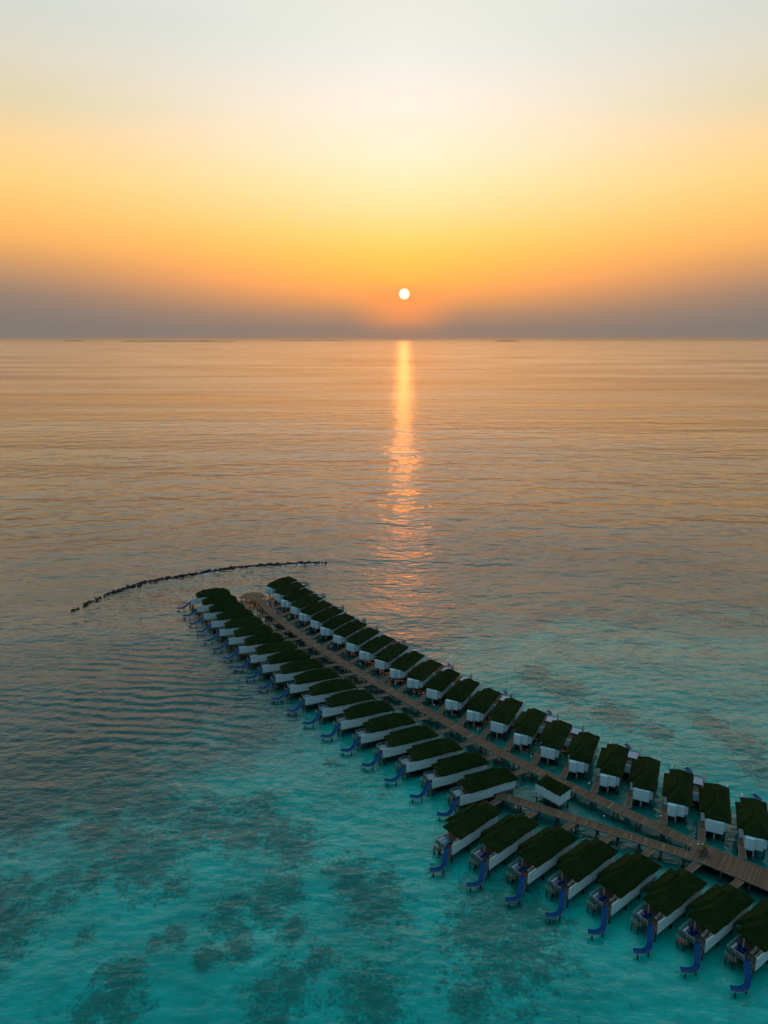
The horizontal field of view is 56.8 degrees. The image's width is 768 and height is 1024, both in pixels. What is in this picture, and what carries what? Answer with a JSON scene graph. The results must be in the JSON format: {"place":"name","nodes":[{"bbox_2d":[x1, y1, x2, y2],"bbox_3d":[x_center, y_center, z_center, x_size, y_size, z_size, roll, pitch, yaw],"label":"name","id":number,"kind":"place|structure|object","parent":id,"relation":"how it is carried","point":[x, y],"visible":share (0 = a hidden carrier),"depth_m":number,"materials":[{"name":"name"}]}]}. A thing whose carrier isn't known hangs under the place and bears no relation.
{"place":"outdoors","nodes":[
{"label":"outdoors","id":0,"kind":"place"},
{"bbox_2d":[121,340,236,341],"bbox_3d":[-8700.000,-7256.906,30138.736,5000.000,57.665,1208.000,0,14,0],"label":"island","id":1,"kind":"structure","parent":0,"point":[180,341],"depth_m":29603.31,"materials":[{"name":"grey"}]},
{"bbox_2d":[278,340,344,340],"bbox_3d":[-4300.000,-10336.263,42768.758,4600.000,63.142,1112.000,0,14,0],"label":"island","id":2,"kind":"structure","parent":0,"point":[311,340],"depth_m":42311.00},
{"bbox_2d":[0,372,767,1023],"bbox_3d":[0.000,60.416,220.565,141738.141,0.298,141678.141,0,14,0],"label":"seabed","id":3,"kind":"structure","parent":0,"point":[248,852],"depth_m":210.93,"materials":[{"name":"sand"}]},
{"bbox_2d":[234,658,250,672],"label":"water slide","id":4,"kind":"object","parent":3,"relation":"on","point":[244,664],"visible":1,"depth_m":243.09,"materials":[{"name":"plastic"}]},
{"bbox_2d":[239,592,264,605],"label":"boardwalk","id":5,"kind":"structure","parent":3,"relation":"on","point":[253,595],"depth_m":306.52,"materials":[{"name":"wood"}]},
{"bbox_2d":[245,668,262,682],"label":"water slide","id":6,"kind":"object","parent":3,"relation":"on","point":[256,674],"visible":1,"depth_m":235.92,"materials":[{"name":"plastic"}]},
{"bbox_2d":[257,677,275,692],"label":"water slide","id":7,"kind":"object","parent":3,"relation":"on","point":[269,684],"visible":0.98,"depth_m":229.22,"materials":[{"name":"plastic"}]},
{"bbox_2d":[271,688,289,703],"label":"water slide","id":8,"kind":"object","parent":3,"relation":"on","point":[283,695],"visible":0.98,"depth_m":222.21,"materials":[{"name":"plastic"}]},
{"bbox_2d":[339,736,360,755],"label":"water slide","id":9,"kind":"object","parent":3,"relation":"on","point":[354,745],"visible":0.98,"depth_m":194.39,"materials":[{"name":"plastic"}]},
{"bbox_2d":[355,682,371,689],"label":"boardwalk","id":10,"kind":"structure","parent":3,"relation":"on","point":[366,685],"depth_m":228.21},
{"bbox_2d":[364,663,377,675],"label":"boardwalk","id":11,"kind":"structure","parent":3,"relation":"on","point":[370,668],"depth_m":239.79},
{"bbox_2d":[361,751,382,770],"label":"water slide","id":12,"kind":"object","parent":3,"relation":"on","point":[376,759],"visible":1,"depth_m":187.76,"materials":[{"name":"plastic"}]},
{"bbox_2d":[392,704,408,712],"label":"boardwalk","id":13,"kind":"structure","parent":3,"relation":"on","point":[404,706],"depth_m":214.81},
{"bbox_2d":[409,780,431,802],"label":"water slide","id":14,"kind":"object","parent":3,"relation":"on","point":[425,790],"visible":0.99,"depth_m":174.92,"materials":[{"name":"plastic"}]},
{"bbox_2d":[413,715,429,725],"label":"boardwalk","id":15,"kind":"structure","parent":3,"relation":"on","point":[423,718],"depth_m":208.06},
{"bbox_2d":[417,691,428,704],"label":"boardwalk","id":16,"kind":"structure","parent":3,"relation":"on","point":[421,698],"depth_m":220.06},
{"bbox_2d":[437,703,447,715],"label":"boardwalk","id":17,"kind":"structure","parent":3,"relation":"on","point":[440,711],"depth_m":213.12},
{"bbox_2d":[435,728,451,738],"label":"boardwalk","id":18,"kind":"structure","parent":3,"relation":"on","point":[445,731],"depth_m":201.44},
{"bbox_2d":[436,797,459,821],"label":"water slide","id":19,"kind":"object","parent":3,"relation":"on","point":[452,807],"visible":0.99,"depth_m":168.41,"materials":[{"name":"plastic"}]},
{"bbox_2d":[457,712,468,727],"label":"boardwalk","id":20,"kind":"structure","parent":3,"relation":"on","point":[462,721],"depth_m":206.97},
{"bbox_2d":[459,741,473,751],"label":"boardwalk","id":21,"kind":"structure","parent":3,"relation":"on","point":[468,743],"depth_m":195.09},
{"bbox_2d":[254,596,701,849],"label":"boardwalk","id":22,"kind":"structure","parent":3,"relation":"on","point":[661,829],"depth_m":194.67,"materials":[{"name":"wood"}]},
{"bbox_2d":[480,724,491,740],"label":"boardwalk","id":23,"kind":"structure","parent":3,"relation":"on","point":[485,733],"depth_m":200.82,"materials":[{"name":"wood"}]},
{"bbox_2d":[485,754,498,765],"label":"boardwalk","id":24,"kind":"structure","parent":3,"relation":"on","point":[492,757],"depth_m":188.67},
{"bbox_2d":[489,798,500,808],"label":"boardwalk","id":25,"kind":"structure","parent":3,"relation":"on","point":[495,801],"depth_m":170.56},
{"bbox_2d":[504,736,515,759],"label":"boardwalk","id":26,"kind":"structure","parent":3,"relation":"on","point":[509,746],"depth_m":194.24,"materials":[{"name":"wood"}]},
{"bbox_2d":[513,769,527,780],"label":"boardwalk","id":27,"kind":"structure","parent":3,"relation":"on","point":[520,772],"depth_m":182.39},
{"bbox_2d":[525,810,537,820],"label":"boardwalk","id":28,"kind":"structure","parent":3,"relation":"on","point":[531,814],"depth_m":166.26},
{"bbox_2d":[531,748,541,766],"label":"boardwalk","id":29,"kind":"structure","parent":3,"relation":"on","point":[535,760],"depth_m":188.26,"materials":[{"name":"wood"}]},
{"bbox_2d":[534,775,570,809],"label":"service hut","id":30,"kind":"object","parent":3,"relation":"on","point":[553,790],"visible":0.93,"depth_m":171.61,"materials":[{"name":"white paint"}]},
{"bbox_2d":[560,762,569,779],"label":"boardwalk","id":31,"kind":"structure","parent":3,"relation":"on","point":[565,772],"depth_m":182.31,"materials":[{"name":"wood"}]},
{"bbox_2d":[562,821,575,832],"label":"boardwalk","id":32,"kind":"structure","parent":3,"relation":"on","point":[568,826],"depth_m":162.15,"materials":[{"name":"wood"}]},
{"bbox_2d":[591,775,599,794],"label":"boardwalk","id":33,"kind":"structure","parent":3,"relation":"on","point":[596,786],"depth_m":176.55,"materials":[{"name":"wood"}]},
{"bbox_2d":[495,792,705,866],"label":"boardwalk","id":34,"kind":"structure","parent":3,"relation":"on","point":[639,840],"depth_m":161.94,"materials":[{"name":"wood"}]},
{"bbox_2d":[601,834,614,845],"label":"boardwalk","id":35,"kind":"structure","parent":3,"relation":"on","point":[608,838],"depth_m":158.07,"materials":[{"name":"wood"}]},
{"bbox_2d":[624,789,632,809],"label":"boardwalk","id":36,"kind":"structure","parent":3,"relation":"on","point":[628,801],"depth_m":170.72,"materials":[{"name":"wood"}]},
{"bbox_2d":[641,847,655,858],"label":"boardwalk","id":37,"kind":"structure","parent":3,"relation":"on","point":[649,852],"depth_m":153.84,"materials":[{"name":"wood"}]},
{"bbox_2d":[660,804,667,825],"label":"boardwalk","id":38,"kind":"structure","parent":3,"relation":"on","point":[664,817],"depth_m":165.01,"materials":[{"name":"wood"}]},
{"bbox_2d":[685,861,700,874],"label":"boardwalk","id":39,"kind":"structure","parent":3,"relation":"on","point":[694,866],"depth_m":149.47,"materials":[{"name":"wood"}]},
{"bbox_2d":[698,820,705,843],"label":"boardwalk","id":40,"kind":"structure","parent":3,"relation":"on","point":[701,835],"depth_m":159.35,"materials":[{"name":"wood"}]},
{"bbox_2d":[688,841,767,894],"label":"boardwalk","id":41,"kind":"structure","parent":3,"relation":"on","point":[750,873],"depth_m":149.61,"materials":[{"name":"wood"}]},
{"bbox_2d":[730,878,743,889],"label":"boardwalk","id":42,"kind":"structure","parent":3,"relation":"on","point":[737,883],"depth_m":145.14,"materials":[{"name":"wood"}]},
{"bbox_2d":[737,837,746,860],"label":"boardwalk","id":43,"kind":"structure","parent":3,"relation":"on","point":[741,850],"depth_m":154.29,"materials":[{"name":"wood"}]},
{"bbox_2d":[0,340,767,749],"bbox_3d":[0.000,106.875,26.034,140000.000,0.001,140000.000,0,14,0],"label":"sea water","id":44,"kind":"structure","parent":0,"point":[220,378],"depth_m":1375.04,"materials":[{"name":"liquid"}]},
{"bbox_2d":[189,588,230,609],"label":"water villa","id":45,"kind":"object","parent":44,"relation":"in","point":[200,595],"visible":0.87,"depth_m":299.68,"materials":[{"name":"plant"}]},
{"bbox_2d":[194,594,237,617],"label":"water villa","id":46,"kind":"object","parent":44,"relation":"in","point":[212,600],"visible":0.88,"depth_m":291.87,"materials":[{"name":"plant"}]},
{"bbox_2d":[201,601,245,624],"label":"water villa","id":47,"kind":"object","parent":44,"relation":"in","point":[216,609],"visible":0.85,"depth_m":283.83,"materials":[{"name":"plant"}]},
{"bbox_2d":[208,609,253,633],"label":"water villa","id":48,"kind":"object","parent":44,"relation":"in","point":[223,617],"visible":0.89,"depth_m":276.04,"materials":[{"name":"plant"}]},
{"bbox_2d":[216,616,262,642],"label":"water villa","id":49,"kind":"object","parent":44,"relation":"in","point":[235,624],"visible":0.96,"depth_m":268.36,"materials":[{"name":"plant"}]},
{"bbox_2d":[225,624,273,650],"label":"water villa","id":50,"kind":"object","parent":44,"relation":"in","point":[246,632],"visible":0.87,"depth_m":260.84,"materials":[{"name":"plant"}]},
{"bbox_2d":[235,632,284,659],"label":"water villa","id":51,"kind":"object","parent":44,"relation":"in","point":[252,642],"visible":0.89,"depth_m":253.54,"materials":[{"name":"plant"}]},
{"bbox_2d":[247,641,297,669],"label":"water villa","id":52,"kind":"object","parent":44,"relation":"in","point":[263,651],"visible":0.9,"depth_m":246.45,"materials":[{"name":"plant"}]},
{"bbox_2d":[258,649,310,679],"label":"water villa","id":53,"kind":"object","parent":44,"relation":"in","point":[276,661],"visible":0.87,"depth_m":239.23,"materials":[{"name":"plant"}]},
{"bbox_2d":[265,576,307,598],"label":"water villa","id":54,"kind":"object","parent":44,"relation":"in","point":[271,587],"visible":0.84,"depth_m":311.67,"materials":[{"name":"plant"}]},
{"bbox_2d":[273,582,308,605],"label":"water villa","id":55,"kind":"object","parent":44,"relation":"in","point":[280,593],"visible":0.73,"depth_m":304.09,"materials":[{"name":"plant"}]},
{"bbox_2d":[271,658,324,689],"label":"water villa","id":56,"kind":"object","parent":44,"relation":"in","point":[289,670],"visible":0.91,"depth_m":232.58,"materials":[{"name":"plant"}]},
{"bbox_2d":[281,588,324,610],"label":"water villa","id":57,"kind":"object","parent":44,"relation":"in","point":[287,600],"visible":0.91,"depth_m":296.87,"materials":[{"name":"plant"}]},
{"bbox_2d":[290,594,326,619],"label":"water villa","id":58,"kind":"object","parent":44,"relation":"in","point":[298,606],"visible":0.79,"depth_m":289.05,"materials":[{"name":"plant"}]},
{"bbox_2d":[284,668,339,699],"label":"water villa","id":59,"kind":"object","parent":44,"relation":"in","point":[304,681],"visible":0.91,"depth_m":225.67,"materials":[{"name":"plant"}]},
{"bbox_2d":[299,600,343,626],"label":"water villa","id":60,"kind":"object","parent":44,"relation":"in","point":[307,613],"visible":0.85,"depth_m":282.23,"materials":[{"name":"plant"}]},
{"bbox_2d":[299,679,356,712],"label":"water villa","id":61,"kind":"object","parent":44,"relation":"in","point":[320,691],"visible":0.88,"depth_m":218.61,"materials":[{"name":"plant"}]},
{"bbox_2d":[286,699,304,715],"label":"water slide","id":62,"kind":"object","parent":61,"relation":"attached to","point":[299,706],"visible":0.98,"depth_m":215.07,"materials":[{"name":"plastic"}]},
{"bbox_2d":[310,606,346,633],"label":"water villa","id":63,"kind":"object","parent":44,"relation":"in","point":[317,620],"visible":0.88,"depth_m":275.34,"materials":[{"name":"plant"}]},
{"bbox_2d":[320,613,365,640],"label":"water villa","id":64,"kind":"object","parent":44,"relation":"in","point":[329,627],"visible":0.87,"depth_m":268.53,"materials":[{"name":"plant"}]},
{"bbox_2d":[315,689,374,724],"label":"water villa","id":65,"kind":"object","parent":44,"relation":"in","point":[338,703],"visible":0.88,"depth_m":211.83,"materials":[{"name":"plant"}]},
{"bbox_2d":[302,711,321,728],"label":"water slide","id":66,"kind":"object","parent":65,"relation":"attached to","point":[317,717],"visible":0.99,"depth_m":208.12,"materials":[{"name":"plastic"}]},
{"bbox_2d":[333,620,377,647],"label":"water villa","id":67,"kind":"object","parent":44,"relation":"in","point":[342,634],"visible":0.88,"depth_m":261.98,"materials":[{"name":"plant"}]},
{"bbox_2d":[333,700,393,736],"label":"water villa","id":68,"kind":"object","parent":44,"relation":"in","point":[358,714],"visible":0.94,"depth_m":205.27,"materials":[{"name":"plant"}]},
{"bbox_2d":[320,723,340,741],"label":"water slide","id":69,"kind":"object","parent":68,"relation":"attached to","point":[337,727],"visible":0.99,"depth_m":201.42,"materials":[{"name":"plastic"}]},
{"bbox_2d":[346,627,382,657],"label":"water villa","id":70,"kind":"object","parent":44,"relation":"in","point":[355,642],"visible":0.91,"depth_m":254.98,"materials":[{"name":"plant"}]},
{"bbox_2d":[359,634,405,666],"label":"water villa","id":71,"kind":"object","parent":44,"relation":"in","point":[371,649],"visible":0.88,"depth_m":248.50,"materials":[{"name":"plant"}]},
{"bbox_2d":[353,713,415,750],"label":"water villa","id":72,"kind":"object","parent":44,"relation":"in","point":[379,728],"visible":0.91,"depth_m":198.37,"materials":[{"name":"plant"}]},
{"bbox_2d":[374,642,411,675],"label":"water villa","id":73,"kind":"object","parent":44,"relation":"in","point":[386,657],"visible":0.91,"depth_m":241.88,"materials":[{"name":"plant"}]},
{"bbox_2d":[374,725,438,766],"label":"water villa","id":74,"kind":"object","parent":44,"relation":"in","point":[401,741],"visible":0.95,"depth_m":191.75,"materials":[{"name":"plant"}]},
{"bbox_2d":[390,651,427,684],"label":"water villa","id":75,"kind":"object","parent":44,"relation":"in","point":[403,665],"visible":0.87,"depth_m":235.48,"materials":[{"name":"plant"}]},
{"bbox_2d":[396,738,462,781],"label":"water villa","id":76,"kind":"object","parent":44,"relation":"in","point":[426,754],"visible":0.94,"depth_m":185.38,"materials":[{"name":"plant"}]},
{"bbox_2d":[383,765,405,786],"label":"water slide","id":77,"kind":"object","parent":76,"relation":"attached to","point":[398,775],"visible":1,"depth_m":181.34,"materials":[{"name":"plastic"}]},
{"bbox_2d":[407,658,453,694],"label":"water villa","id":78,"kind":"object","parent":44,"relation":"in","point":[421,674],"visible":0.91,"depth_m":229.04,"materials":[{"name":"plant"}]},
{"bbox_2d":[430,846,450,877],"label":"water slide","id":79,"kind":"object","parent":44,"relation":"in","point":[442,866],"visible":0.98,"depth_m":151.38,"materials":[{"name":"plastic"}]},
{"bbox_2d":[425,667,471,705],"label":"water villa","id":80,"kind":"object","parent":44,"relation":"in","point":[440,684],"visible":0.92,"depth_m":222.59,"materials":[{"name":"plant"}]},
{"bbox_2d":[421,751,489,796],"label":"water villa","id":81,"kind":"object","parent":44,"relation":"in","point":[453,769],"visible":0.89,"depth_m":179.12,"materials":[{"name":"plant"}]},
{"bbox_2d":[445,678,481,716],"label":"water villa","id":82,"kind":"object","parent":44,"relation":"in","point":[459,694],"visible":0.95,"depth_m":215.89,"materials":[{"name":"plant"}]},
{"bbox_2d":[433,800,501,865],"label":"water villa","id":83,"kind":"object","parent":44,"relation":"in","point":[468,824],"visible":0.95,"depth_m":157.70,"materials":[{"name":"plant"}]},
{"bbox_2d":[467,860,487,892],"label":"water slide","id":84,"kind":"object","parent":44,"relation":"in","point":[479,882],"visible":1,"depth_m":147.20,"materials":[{"name":"plastic"}]},
{"bbox_2d":[447,766,518,811],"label":"water villa","id":85,"kind":"object","parent":44,"relation":"in","point":[485,783],"visible":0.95,"depth_m":172.81,"materials":[{"name":"plant"}]},
{"bbox_2d":[465,686,512,728],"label":"water villa","id":86,"kind":"object","parent":44,"relation":"in","point":[482,704],"visible":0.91,"depth_m":210.01,"materials":[{"name":"plant"}]},
{"bbox_2d":[469,812,538,879],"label":"water villa","id":87,"kind":"object","parent":44,"relation":"in","point":[505,837],"visible":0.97,"depth_m":153.53,"materials":[{"name":"plant"}]},
{"bbox_2d":[488,698,524,739],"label":"water villa","id":88,"kind":"object","parent":44,"relation":"in","point":[505,714],"visible":0.94,"depth_m":203.77,"materials":[{"name":"plant"}]},
{"bbox_2d":[505,874,526,907],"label":"water slide","id":89,"kind":"object","parent":44,"relation":"in","point":[518,897],"visible":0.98,"depth_m":143.25,"materials":[{"name":"plastic"}]},
{"bbox_2d":[512,706,558,752],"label":"water villa","id":90,"kind":"object","parent":44,"relation":"in","point":[529,724],"visible":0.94,"depth_m":198.06,"materials":[{"name":"plant"}]},
{"bbox_2d":[506,825,578,895],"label":"water villa","id":91,"kind":"object","parent":44,"relation":"in","point":[544,850],"visible":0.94,"depth_m":149.45,"materials":[{"name":"plant"}]},
{"bbox_2d":[545,889,566,923],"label":"water slide","id":92,"kind":"object","parent":44,"relation":"in","point":[560,909],"visible":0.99,"depth_m":139.41,"materials":[{"name":"plastic"}]},
{"bbox_2d":[538,717,583,765],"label":"water villa","id":93,"kind":"object","parent":44,"relation":"in","point":[555,737],"visible":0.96,"depth_m":191.84,"materials":[{"name":"plant"}]},
{"bbox_2d":[546,837,618,909],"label":"water villa","id":94,"kind":"object","parent":44,"relation":"in","point":[583,863],"visible":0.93,"depth_m":145.58,"materials":[{"name":"plant"}]},
{"bbox_2d":[566,732,599,779],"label":"water villa","id":95,"kind":"object","parent":44,"relation":"in","point":[582,748],"visible":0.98,"depth_m":185.09,"materials":[{"name":"plant"}]},
{"bbox_2d":[588,904,608,940],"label":"water slide","id":96,"kind":"object","parent":44,"relation":"in","point":[601,929],"visible":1,"depth_m":135.43,"materials":[{"name":"plastic"}]},
{"bbox_2d":[596,740,640,794],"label":"water villa","id":97,"kind":"object","parent":44,"relation":"in","point":[614,762],"visible":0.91,"depth_m":180.01,"materials":[{"name":"plant"}]},
{"bbox_2d":[587,851,661,923],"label":"water villa","id":98,"kind":"object","parent":44,"relation":"in","point":[626,878],"visible":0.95,"depth_m":141.59,"materials":[{"name":"plant"}]},
{"bbox_2d":[633,922,654,959],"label":"water slide","id":99,"kind":"object","parent":44,"relation":"in","point":[647,949],"visible":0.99,"depth_m":131.22,"materials":[{"name":"plastic"}]},
{"bbox_2d":[628,756,660,809],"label":"water villa","id":100,"kind":"object","parent":44,"relation":"in","point":[643,775],"visible":0.99,"depth_m":173.77,"materials":[{"name":"plant"}]},
{"bbox_2d":[631,867,707,942],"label":"water villa","id":101,"kind":"object","parent":44,"relation":"in","point":[671,895],"visible":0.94,"depth_m":137.26,"materials":[{"name":"plant"}]},
{"bbox_2d":[662,764,704,824],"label":"water villa","id":102,"kind":"object","parent":44,"relation":"in","point":[680,791],"visible":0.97,"depth_m":169.05,"materials":[{"name":"plant"}]},
{"bbox_2d":[680,940,701,978],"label":"water slide","id":103,"kind":"object","parent":44,"relation":"in","point":[695,967],"visible":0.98,"depth_m":127.26,"materials":[{"name":"plastic"}]},
{"bbox_2d":[676,883,754,960],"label":"water villa","id":104,"kind":"object","parent":44,"relation":"in","point":[718,911],"visible":0.92,"depth_m":133.23,"materials":[{"name":"plant"}]},
{"bbox_2d":[699,783,731,841],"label":"water villa","id":105,"kind":"object","parent":44,"relation":"in","point":[714,808],"visible":1,"depth_m":162.77,"materials":[{"name":"plant"}]},
{"bbox_2d":[730,957,751,997],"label":"water slide","id":106,"kind":"object","parent":44,"relation":"in","point":[745,986],"visible":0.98,"depth_m":123.63,"materials":[{"name":"plastic"}]},
{"bbox_2d":[724,899,767,976],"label":"water villa","id":107,"kind":"object","parent":44,"relation":"in","point":[752,930],"visible":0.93,"depth_m":128.89,"materials":[{"name":"plant"}]},
{"bbox_2d":[735,791,767,859],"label":"water villa","id":108,"kind":"object","parent":44,"relation":"in","point":[752,820],"visible":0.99,"depth_m":157.62,"materials":[{"name":"plant"}]},
{"bbox_2d":[0,0,767,339],"label":"sky","id":109,"kind":"structure","parent":0,"point":[170,169],"materials":[{"name":"orange"}]},
{"bbox_2d":[688,339,765,339],"bbox_3d":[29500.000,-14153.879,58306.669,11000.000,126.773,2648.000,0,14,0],"label":"island","id":110,"kind":"structure","parent":0,"point":[726,339],"depth_m":57297.28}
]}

